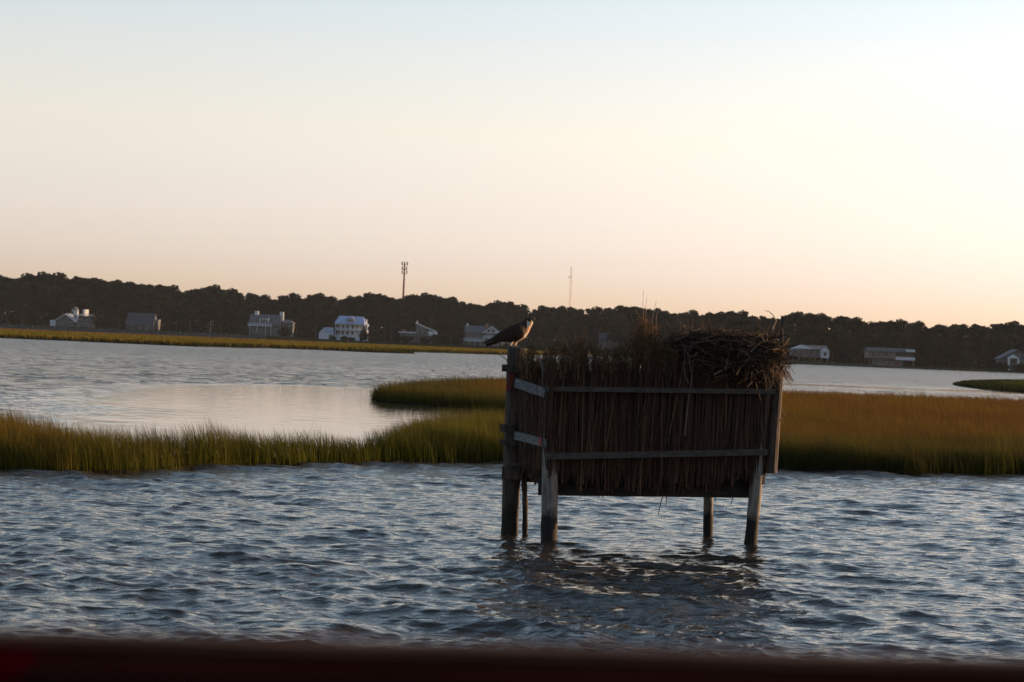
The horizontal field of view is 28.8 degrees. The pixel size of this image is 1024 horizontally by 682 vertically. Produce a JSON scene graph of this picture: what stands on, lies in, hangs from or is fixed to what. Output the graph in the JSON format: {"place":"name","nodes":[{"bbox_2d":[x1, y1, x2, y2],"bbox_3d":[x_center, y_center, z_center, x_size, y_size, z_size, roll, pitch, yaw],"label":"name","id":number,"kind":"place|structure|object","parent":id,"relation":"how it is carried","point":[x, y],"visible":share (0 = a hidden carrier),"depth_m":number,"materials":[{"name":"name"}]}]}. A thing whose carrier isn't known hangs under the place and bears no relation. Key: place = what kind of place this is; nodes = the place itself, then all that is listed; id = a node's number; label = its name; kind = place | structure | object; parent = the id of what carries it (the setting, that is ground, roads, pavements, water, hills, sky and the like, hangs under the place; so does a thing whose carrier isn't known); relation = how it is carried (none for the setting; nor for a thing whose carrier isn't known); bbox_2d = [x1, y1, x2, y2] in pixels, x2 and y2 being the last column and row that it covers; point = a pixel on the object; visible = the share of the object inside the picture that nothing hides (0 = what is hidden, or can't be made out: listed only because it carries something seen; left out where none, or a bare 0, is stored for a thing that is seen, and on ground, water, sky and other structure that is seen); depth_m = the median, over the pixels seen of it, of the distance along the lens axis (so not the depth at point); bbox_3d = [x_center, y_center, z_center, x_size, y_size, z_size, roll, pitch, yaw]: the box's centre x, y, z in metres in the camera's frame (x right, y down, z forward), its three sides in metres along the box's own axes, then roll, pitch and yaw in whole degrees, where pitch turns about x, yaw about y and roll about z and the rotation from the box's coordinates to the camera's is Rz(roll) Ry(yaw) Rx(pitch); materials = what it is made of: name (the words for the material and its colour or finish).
{"place":"outdoors","nodes":[
{"label":"outdoors","id":0,"kind":"place"},
{"bbox_2d":[0,328,601,354],"bbox_3d":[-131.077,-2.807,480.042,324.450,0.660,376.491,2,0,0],"label":"grass","id":1,"kind":"structure","parent":0,"point":[129,338],"depth_m":381.56,"materials":[{"name":"green plant"}]},
{"bbox_2d":[0,338,1023,656],"bbox_3d":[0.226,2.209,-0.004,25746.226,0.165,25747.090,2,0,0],"label":"water","id":2,"kind":"structure","parent":0,"point":[870,562],"depth_m":22.48,"materials":[{"name":"blue liquid"}]},
{"bbox_2d":[0,629,1023,681],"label":"boat","id":3,"kind":"object","parent":2,"relation":"on","point":[30,655],"visible":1,"depth_m":1.18,"materials":[{"name":"paint"}]},
{"bbox_2d":[483,290,785,544],"bbox_3d":[1.403,1.468,23.203,3.267,4.117,1.602,2,0,-22],"label":"reed blind","id":4,"kind":"object","parent":2,"relation":"in","point":[657,425],"visible":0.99,"depth_m":22.77,"materials":[{"name":"brown wood"}]},
{"bbox_2d":[484,317,534,346],"bbox_3d":[-0.029,-0.108,23.250,0.590,0.368,0.213,2,0,0],"label":"osprey","id":5,"kind":"object","parent":4,"relation":"on","point":[514,334],"visible":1,"depth_m":23.19,"materials":[{"name":"brown"}]},
{"bbox_2d":[661,310,796,390],"bbox_3d":[2.493,0.137,23.227,1.723,1.021,1.356,2,0,0],"label":"osprey nest","id":6,"kind":"object","parent":4,"relation":"on","point":[723,352],"visible":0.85,"depth_m":22.89,"materials":[{"name":"brown wood"}]},
{"bbox_2d":[0,371,1023,474],"bbox_3d":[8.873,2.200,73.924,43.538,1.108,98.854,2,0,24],"label":"marsh grass","id":7,"kind":"structure","parent":0,"point":[838,430],"depth_m":39.29,"materials":[{"name":"green plant"}]},
{"bbox_2d":[0,320,1023,372],"bbox_3d":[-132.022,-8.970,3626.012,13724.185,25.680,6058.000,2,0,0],"label":"ground","id":8,"kind":"structure","parent":0,"point":[540,349],"depth_m":737.06,"materials":[{"name":"brown soil"}]},
{"bbox_2d":[0,293,16,323],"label":"pine tree","id":9,"kind":"object","parent":8,"relation":"on","point":[7,300],"visible":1,"depth_m":880.66,"materials":[{"name":"green plant"}]},
{"bbox_2d":[0,282,21,313],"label":"pine tree","id":10,"kind":"object","parent":8,"relation":"on","point":[10,287],"visible":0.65,"depth_m":893.10,"materials":[{"name":"green plant"}]},
{"bbox_2d":[17,273,36,322],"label":"pine tree","id":11,"kind":"object","parent":8,"relation":"on","point":[29,277],"visible":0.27,"depth_m":913.82,"materials":[{"name":"green plant"}]},
{"bbox_2d":[31,271,52,321],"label":"pine tree","id":12,"kind":"object","parent":8,"relation":"on","point":[42,274],"visible":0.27,"depth_m":910.92,"materials":[{"name":"green plant"}]},
{"bbox_2d":[44,292,63,319],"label":"pine tree","id":13,"kind":"object","parent":8,"relation":"on","point":[54,306],"visible":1,"depth_m":886.99,"materials":[{"name":"green plant"}]},
{"bbox_2d":[49,272,68,289],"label":"pine tree","id":14,"kind":"object","parent":8,"relation":"on","point":[59,276],"visible":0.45,"depth_m":910.19,"materials":[{"name":"green plant"}]},
{"bbox_2d":[60,297,79,315],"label":"pine tree","id":15,"kind":"object","parent":8,"relation":"on","point":[69,304],"visible":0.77,"depth_m":880.21,"materials":[{"name":"green plant"}]},
{"bbox_2d":[50,307,96,327],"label":"gabled house","id":16,"kind":"structure","parent":8,"relation":"on","point":[70,320],"depth_m":851.87,"materials":[{"name":"grey"}]},
{"bbox_2d":[65,276,89,295],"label":"pine tree","id":17,"kind":"object","parent":8,"relation":"on","point":[79,282],"visible":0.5,"depth_m":908.83,"materials":[{"name":"green plant"}]},
{"bbox_2d":[75,289,96,311],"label":"pine tree","id":18,"kind":"object","parent":8,"relation":"on","point":[84,295],"visible":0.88,"depth_m":890.13,"materials":[{"name":"green plant"}]},
{"bbox_2d":[82,299,96,315],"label":"pine tree","id":19,"kind":"object","parent":8,"relation":"on","point":[89,305],"visible":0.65,"depth_m":888.18,"materials":[{"name":"green plant"}]},
{"bbox_2d":[92,313,104,327],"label":"garden shrub","id":20,"kind":"object","parent":8,"relation":"on","point":[100,321],"visible":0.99,"depth_m":841.02,"materials":[{"name":"green plant"}]},
{"bbox_2d":[88,280,115,305],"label":"pine tree","id":21,"kind":"object","parent":8,"relation":"on","point":[99,285],"visible":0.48,"depth_m":907.30,"materials":[{"name":"green plant"}]},
{"bbox_2d":[108,279,124,301],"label":"pine tree","id":22,"kind":"object","parent":8,"relation":"on","point":[117,284],"visible":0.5,"depth_m":908.85,"materials":[{"name":"green plant"}]},
{"bbox_2d":[113,281,138,296],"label":"pine tree","id":23,"kind":"object","parent":8,"relation":"on","point":[128,285],"visible":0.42,"depth_m":910.31,"materials":[{"name":"green plant"}]},
{"bbox_2d":[0,324,265,338],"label":"wooden bulkhead","id":24,"kind":"object","parent":8,"relation":"on","point":[123,331],"visible":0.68,"depth_m":672.00,"materials":[{"name":"brown wood"}]},
{"bbox_2d":[125,312,160,329],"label":"dark roofed house","id":25,"kind":"structure","parent":8,"relation":"on","point":[144,321],"depth_m":851.50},
{"bbox_2d":[137,287,158,312],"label":"pine tree","id":26,"kind":"object","parent":8,"relation":"on","point":[144,294],"visible":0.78,"depth_m":892.26,"materials":[{"name":"green plant"}]},
{"bbox_2d":[154,285,171,325],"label":"pine tree","id":27,"kind":"object","parent":8,"relation":"on","point":[166,289],"visible":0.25,"depth_m":908.02,"materials":[{"name":"green plant"}]},
{"bbox_2d":[171,291,189,307],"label":"pine tree","id":28,"kind":"object","parent":8,"relation":"on","point":[182,298],"visible":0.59,"depth_m":907.90,"materials":[{"name":"green plant"}]},
{"bbox_2d":[188,288,203,321],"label":"pine tree","id":29,"kind":"object","parent":8,"relation":"on","point":[194,294],"visible":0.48,"depth_m":912.86,"materials":[{"name":"green plant"}]},
{"bbox_2d":[212,289,235,308],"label":"pine tree","id":30,"kind":"object","parent":8,"relation":"on","point":[221,294],"visible":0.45,"depth_m":906.79,"materials":[{"name":"green plant"}]},
{"bbox_2d":[223,288,243,306],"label":"pine tree","id":31,"kind":"object","parent":8,"relation":"on","point":[234,292],"visible":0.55,"depth_m":910.64,"materials":[{"name":"green plant"}]},
{"bbox_2d":[236,311,249,325],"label":"pine tree","id":32,"kind":"object","parent":8,"relation":"on","point":[243,316],"visible":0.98,"depth_m":880.15,"materials":[{"name":"green plant"}]},
{"bbox_2d":[245,298,260,314],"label":"pine tree","id":33,"kind":"object","parent":8,"relation":"on","point":[254,302],"visible":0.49,"depth_m":897.93,"materials":[{"name":"green plant"}]},
{"bbox_2d":[248,311,295,336],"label":"two chimney house","id":34,"kind":"structure","parent":8,"relation":"on","point":[266,324],"depth_m":850.04,"materials":[{"name":"grey"}]},
{"bbox_2d":[277,326,292,336],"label":"garden shrub","id":35,"kind":"object","parent":8,"relation":"on","point":[283,332],"visible":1,"depth_m":839.26,"materials":[{"name":"green plant"}]},
{"bbox_2d":[279,302,296,320],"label":"pine tree","id":36,"kind":"object","parent":8,"relation":"on","point":[285,305],"visible":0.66,"depth_m":891.44,"materials":[{"name":"green plant"}]},
{"bbox_2d":[281,292,301,307],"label":"pine tree","id":37,"kind":"object","parent":8,"relation":"on","point":[291,298],"visible":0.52,"depth_m":907.39,"materials":[{"name":"green plant"}]},
{"bbox_2d":[289,311,304,333],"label":"pine tree","id":38,"kind":"object","parent":8,"relation":"on","point":[298,321],"visible":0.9,"depth_m":883.31,"materials":[{"name":"green plant"}]},
{"bbox_2d":[308,308,323,337],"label":"pine tree","id":39,"kind":"object","parent":8,"relation":"on","point":[317,321],"visible":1,"depth_m":885.34,"materials":[{"name":"green plant"}]},
{"bbox_2d":[308,292,331,313],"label":"pine tree","id":40,"kind":"object","parent":8,"relation":"on","point":[318,296],"visible":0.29,"depth_m":909.80,"materials":[{"name":"green plant"}]},
{"bbox_2d":[319,327,334,339],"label":"garden shed","id":41,"kind":"structure","parent":8,"relation":"on","point":[326,332],"depth_m":848.00,"materials":[{"name":"white"}]},
{"bbox_2d":[334,316,367,340],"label":"double porch house","id":42,"kind":"structure","parent":8,"relation":"on","point":[350,326],"depth_m":852.26,"materials":[{"name":"white"}]},
{"bbox_2d":[348,301,363,316],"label":"pine tree","id":43,"kind":"object","parent":8,"relation":"on","point":[354,307],"visible":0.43,"depth_m":895.10,"materials":[{"name":"green plant"}]},
{"bbox_2d":[361,292,373,314],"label":"pine tree","id":44,"kind":"object","parent":8,"relation":"on","point":[366,296],"visible":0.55,"depth_m":912.97,"materials":[{"name":"green plant"}]},
{"bbox_2d":[365,317,375,340],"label":"pine tree","id":45,"kind":"object","parent":8,"relation":"on","point":[371,323],"visible":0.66,"depth_m":878.94,"materials":[{"name":"green plant"}]},
{"bbox_2d":[366,293,387,309],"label":"pine tree","id":46,"kind":"object","parent":8,"relation":"on","point":[377,299],"visible":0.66,"depth_m":912.01,"materials":[{"name":"green plant"}]},
{"bbox_2d":[374,329,386,341],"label":"garden shrub","id":47,"kind":"object","parent":8,"relation":"on","point":[379,334],"visible":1,"depth_m":845.06,"materials":[{"name":"green plant"}]},
{"bbox_2d":[379,295,395,319],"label":"pine tree","id":48,"kind":"object","parent":8,"relation":"on","point":[387,301],"visible":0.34,"depth_m":912.64,"materials":[{"name":"green plant"}]},
{"bbox_2d":[396,312,412,331],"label":"pine tree","id":49,"kind":"object","parent":8,"relation":"on","point":[404,319],"visible":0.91,"depth_m":886.13,"materials":[{"name":"green plant"}]},
{"bbox_2d":[398,321,436,343],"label":"slant roof house","id":50,"kind":"structure","parent":8,"relation":"on","point":[422,331],"depth_m":850.01,"materials":[{"name":"grey"}]},
{"bbox_2d":[412,314,429,331],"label":"pine tree","id":51,"kind":"object","parent":8,"relation":"on","point":[421,319],"visible":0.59,"depth_m":883.68,"materials":[{"name":"green plant"}]},
{"bbox_2d":[415,292,438,312],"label":"pine tree","id":52,"kind":"object","parent":8,"relation":"on","point":[424,303],"visible":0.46,"depth_m":911.40,"materials":[{"name":"green plant"}]},
{"bbox_2d":[427,318,440,334],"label":"pine tree","id":53,"kind":"object","parent":8,"relation":"on","point":[433,324],"visible":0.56,"depth_m":881.67,"materials":[{"name":"green plant"}]},
{"bbox_2d":[443,296,458,311],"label":"pine tree","id":54,"kind":"object","parent":8,"relation":"on","point":[452,300],"visible":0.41,"depth_m":910.20,"materials":[{"name":"green plant"}]},
{"bbox_2d":[450,301,471,320],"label":"pine tree","id":55,"kind":"object","parent":8,"relation":"on","point":[462,304],"visible":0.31,"depth_m":907.78,"materials":[{"name":"green plant"}]},
{"bbox_2d":[459,316,477,331],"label":"pine tree","id":56,"kind":"object","parent":8,"relation":"on","point":[466,320],"visible":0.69,"depth_m":882.37,"materials":[{"name":"green plant"}]},
{"bbox_2d":[463,323,498,346],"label":"house","id":57,"kind":"structure","parent":8,"relation":"on","point":[477,335],"depth_m":850.00,"materials":[{"name":"grey"}]},
{"bbox_2d":[497,301,523,320],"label":"pine tree","id":58,"kind":"object","parent":8,"relation":"on","point":[509,308],"visible":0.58,"depth_m":910.50,"materials":[{"name":"green plant"}]},
{"bbox_2d":[0,292,1023,367],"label":"understory","id":59,"kind":"object","parent":8,"relation":"on","point":[307,329],"visible":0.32,"depth_m":887.63,"materials":[{"name":"green plant"}]},
{"bbox_2d":[517,304,531,317],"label":"pine tree","id":60,"kind":"object","parent":8,"relation":"on","point":[524,308],"visible":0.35,"depth_m":911.11,"materials":[{"name":"green plant"}]},
{"bbox_2d":[526,322,540,345],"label":"pine tree","id":61,"kind":"object","parent":8,"relation":"on","point":[533,332],"visible":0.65,"depth_m":882.42,"materials":[{"name":"green plant"}]},
{"bbox_2d":[540,307,555,322],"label":"pine tree","id":62,"kind":"object","parent":8,"relation":"on","point":[548,312],"visible":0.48,"depth_m":902.26,"materials":[{"name":"green plant"}]},
{"bbox_2d":[552,305,567,324],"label":"pine tree","id":63,"kind":"object","parent":8,"relation":"on","point":[559,313],"visible":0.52,"depth_m":895.27,"materials":[{"name":"green plant"}]},
{"bbox_2d":[559,306,577,325],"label":"pine tree","id":64,"kind":"object","parent":8,"relation":"on","point":[569,312],"visible":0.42,"depth_m":880.76,"materials":[{"name":"green plant"}]},
{"bbox_2d":[588,306,602,327],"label":"pine tree","id":65,"kind":"object","parent":8,"relation":"on","point":[595,316],"visible":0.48,"depth_m":861.34,"materials":[{"name":"green plant"}]},
{"bbox_2d":[598,332,626,349],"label":"hidden house","id":66,"kind":"structure","parent":8,"relation":"on","point":[604,341],"depth_m":820.00,"materials":[{"name":"grey"}]},
{"bbox_2d":[606,324,623,349],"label":"pine tree","id":67,"kind":"object","parent":8,"relation":"on","point":[616,329],"visible":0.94,"depth_m":808.36,"materials":[{"name":"green plant"}]},
{"bbox_2d":[610,305,634,321],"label":"pine tree","id":68,"kind":"object","parent":8,"relation":"on","point":[621,309],"visible":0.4,"depth_m":833.73,"materials":[{"name":"green plant"}]},
{"bbox_2d":[653,310,673,322],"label":"pine tree","id":69,"kind":"object","parent":8,"relation":"on","point":[663,315],"visible":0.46,"depth_m":803.60,"materials":[{"name":"green plant"}]},
{"bbox_2d":[683,309,698,326],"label":"pine tree","id":70,"kind":"object","parent":8,"relation":"on","point":[692,313],"visible":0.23,"depth_m":789.90,"materials":[{"name":"green plant"}]},
{"bbox_2d":[689,315,706,329],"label":"pine tree","id":71,"kind":"object","parent":8,"relation":"on","point":[697,321],"visible":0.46,"depth_m":759.95,"materials":[{"name":"green plant"}]},
{"bbox_2d":[718,311,736,329],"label":"pine tree","id":72,"kind":"object","parent":8,"relation":"on","point":[730,314],"visible":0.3,"depth_m":762.53,"materials":[{"name":"green plant"}]},
{"bbox_2d":[733,310,753,328],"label":"pine tree","id":73,"kind":"object","parent":8,"relation":"on","point":[741,317],"visible":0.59,"depth_m":749.21,"materials":[{"name":"green plant"}]},
{"bbox_2d":[779,332,793,354],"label":"pine tree","id":74,"kind":"object","parent":8,"relation":"on","point":[790,341],"visible":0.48,"depth_m":685.57,"materials":[{"name":"green plant"}]},
{"bbox_2d":[785,311,803,330],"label":"pine tree","id":75,"kind":"object","parent":8,"relation":"on","point":[796,316],"visible":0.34,"depth_m":723.14,"materials":[{"name":"green plant"}]},
{"bbox_2d":[793,334,807,359],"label":"pine tree","id":76,"kind":"object","parent":8,"relation":"on","point":[800,339],"visible":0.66,"depth_m":689.57,"materials":[{"name":"green plant"}]},
{"bbox_2d":[789,345,829,361],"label":"piling house","id":77,"kind":"structure","parent":8,"relation":"on","point":[814,351],"depth_m":633.50,"materials":[{"name":"grey"}]},
{"bbox_2d":[800,313,825,330],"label":"pine tree","id":78,"kind":"object","parent":8,"relation":"on","point":[810,318],"visible":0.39,"depth_m":717.37,"materials":[{"name":"green plant"}]},
{"bbox_2d":[809,313,833,328],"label":"pine tree","id":79,"kind":"object","parent":8,"relation":"on","point":[821,320],"visible":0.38,"depth_m":713.66,"materials":[{"name":"green plant"}]},
{"bbox_2d":[826,333,841,361],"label":"pine tree","id":80,"kind":"object","parent":8,"relation":"on","point":[834,340],"visible":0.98,"depth_m":692.30,"materials":[{"name":"green plant"}]},
{"bbox_2d":[830,325,848,356],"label":"pine tree","id":81,"kind":"object","parent":8,"relation":"on","point":[839,330],"visible":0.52,"depth_m":700.54,"materials":[{"name":"green plant"}]},
{"bbox_2d":[831,315,849,332],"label":"pine tree","id":82,"kind":"object","parent":8,"relation":"on","point":[838,321],"visible":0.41,"depth_m":715.49,"materials":[{"name":"green plant"}]},
{"bbox_2d":[844,353,860,363],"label":"garden shrub","id":83,"kind":"object","parent":8,"relation":"on","point":[852,358],"visible":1,"depth_m":638.97,"materials":[{"name":"green plant"}]},
{"bbox_2d":[847,316,869,333],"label":"pine tree","id":84,"kind":"object","parent":8,"relation":"on","point":[856,325],"visible":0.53,"depth_m":715.22,"materials":[{"name":"green plant"}]},
{"bbox_2d":[859,336,871,363],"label":"pine tree","id":85,"kind":"object","parent":8,"relation":"on","point":[865,342],"visible":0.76,"depth_m":688.42,"materials":[{"name":"green plant"}]},
{"bbox_2d":[869,325,886,343],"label":"pine tree","id":86,"kind":"object","parent":8,"relation":"on","point":[879,329],"visible":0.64,"depth_m":699.56,"materials":[{"name":"green plant"}]},
{"bbox_2d":[863,347,915,366],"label":"long two storey house","id":87,"kind":"structure","parent":8,"relation":"on","point":[891,356],"depth_m":630.82,"materials":[{"name":"beige"}]},
{"bbox_2d":[883,320,904,335],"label":"pine tree","id":88,"kind":"object","parent":8,"relation":"on","point":[893,325],"visible":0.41,"depth_m":724.57,"materials":[{"name":"green plant"}]},
{"bbox_2d":[788,360,1013,372],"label":"shore bulkhead","id":89,"kind":"object","parent":8,"relation":"on","point":[860,364],"visible":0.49,"depth_m":603.50,"materials":[{"name":"brown wood"}]},
{"bbox_2d":[906,336,920,365],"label":"pine tree","id":90,"kind":"object","parent":8,"relation":"on","point":[915,342],"visible":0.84,"depth_m":692.48,"materials":[{"name":"green plant"}]},
{"bbox_2d":[909,320,928,339],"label":"pine tree","id":91,"kind":"object","parent":8,"relation":"on","point":[919,325],"visible":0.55,"depth_m":719.99,"materials":[{"name":"green plant"}]},
{"bbox_2d":[916,357,930,366],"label":"garden shrub","id":92,"kind":"object","parent":8,"relation":"on","point":[923,362],"visible":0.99,"depth_m":638.70,"materials":[{"name":"green plant"}]},
{"bbox_2d":[930,324,949,339],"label":"pine tree","id":93,"kind":"object","parent":8,"relation":"on","point":[937,327],"visible":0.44,"depth_m":722.09,"materials":[{"name":"green plant"}]},
{"bbox_2d":[930,327,955,347],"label":"pine tree","id":94,"kind":"object","parent":8,"relation":"on","point":[947,331],"visible":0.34,"depth_m":719.95,"materials":[{"name":"green plant"}]},
{"bbox_2d":[957,356,975,367],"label":"garden shrub","id":95,"kind":"object","parent":8,"relation":"on","point":[964,362],"visible":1,"depth_m":648.72,"materials":[{"name":"green plant"}]},
{"bbox_2d":[966,324,981,338],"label":"pine tree","id":96,"kind":"object","parent":8,"relation":"on","point":[973,329],"visible":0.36,"depth_m":720.54,"materials":[{"name":"green plant"}]},
{"bbox_2d":[990,339,1005,357],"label":"pine tree","id":97,"kind":"object","parent":8,"relation":"on","point":[999,345],"visible":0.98,"depth_m":699.56,"materials":[{"name":"green plant"}]},
{"bbox_2d":[989,323,1013,340],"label":"pine tree","id":98,"kind":"object","parent":8,"relation":"on","point":[999,329],"visible":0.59,"depth_m":720.16,"materials":[{"name":"green plant"}]},
{"bbox_2d":[993,349,1023,369],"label":"house","id":99,"kind":"structure","parent":8,"relation":"on","point":[1011,358],"depth_m":642.00,"materials":[{"name":"grey"}]},
{"bbox_2d":[1011,324,1023,339],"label":"pine tree","id":100,"kind":"object","parent":8,"relation":"on","point":[1017,329],"visible":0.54,"depth_m":721.81,"materials":[{"name":"green plant"}]},
{"bbox_2d":[0,0,1023,337],"label":"sky","id":101,"kind":"structure","parent":0,"point":[864,159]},
{"bbox_2d":[953,378,1023,390],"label":"island grass","id":102,"kind":"structure","parent":0,"point":[1009,384],"depth_m":187.53,"materials":[{"name":"green plant"}]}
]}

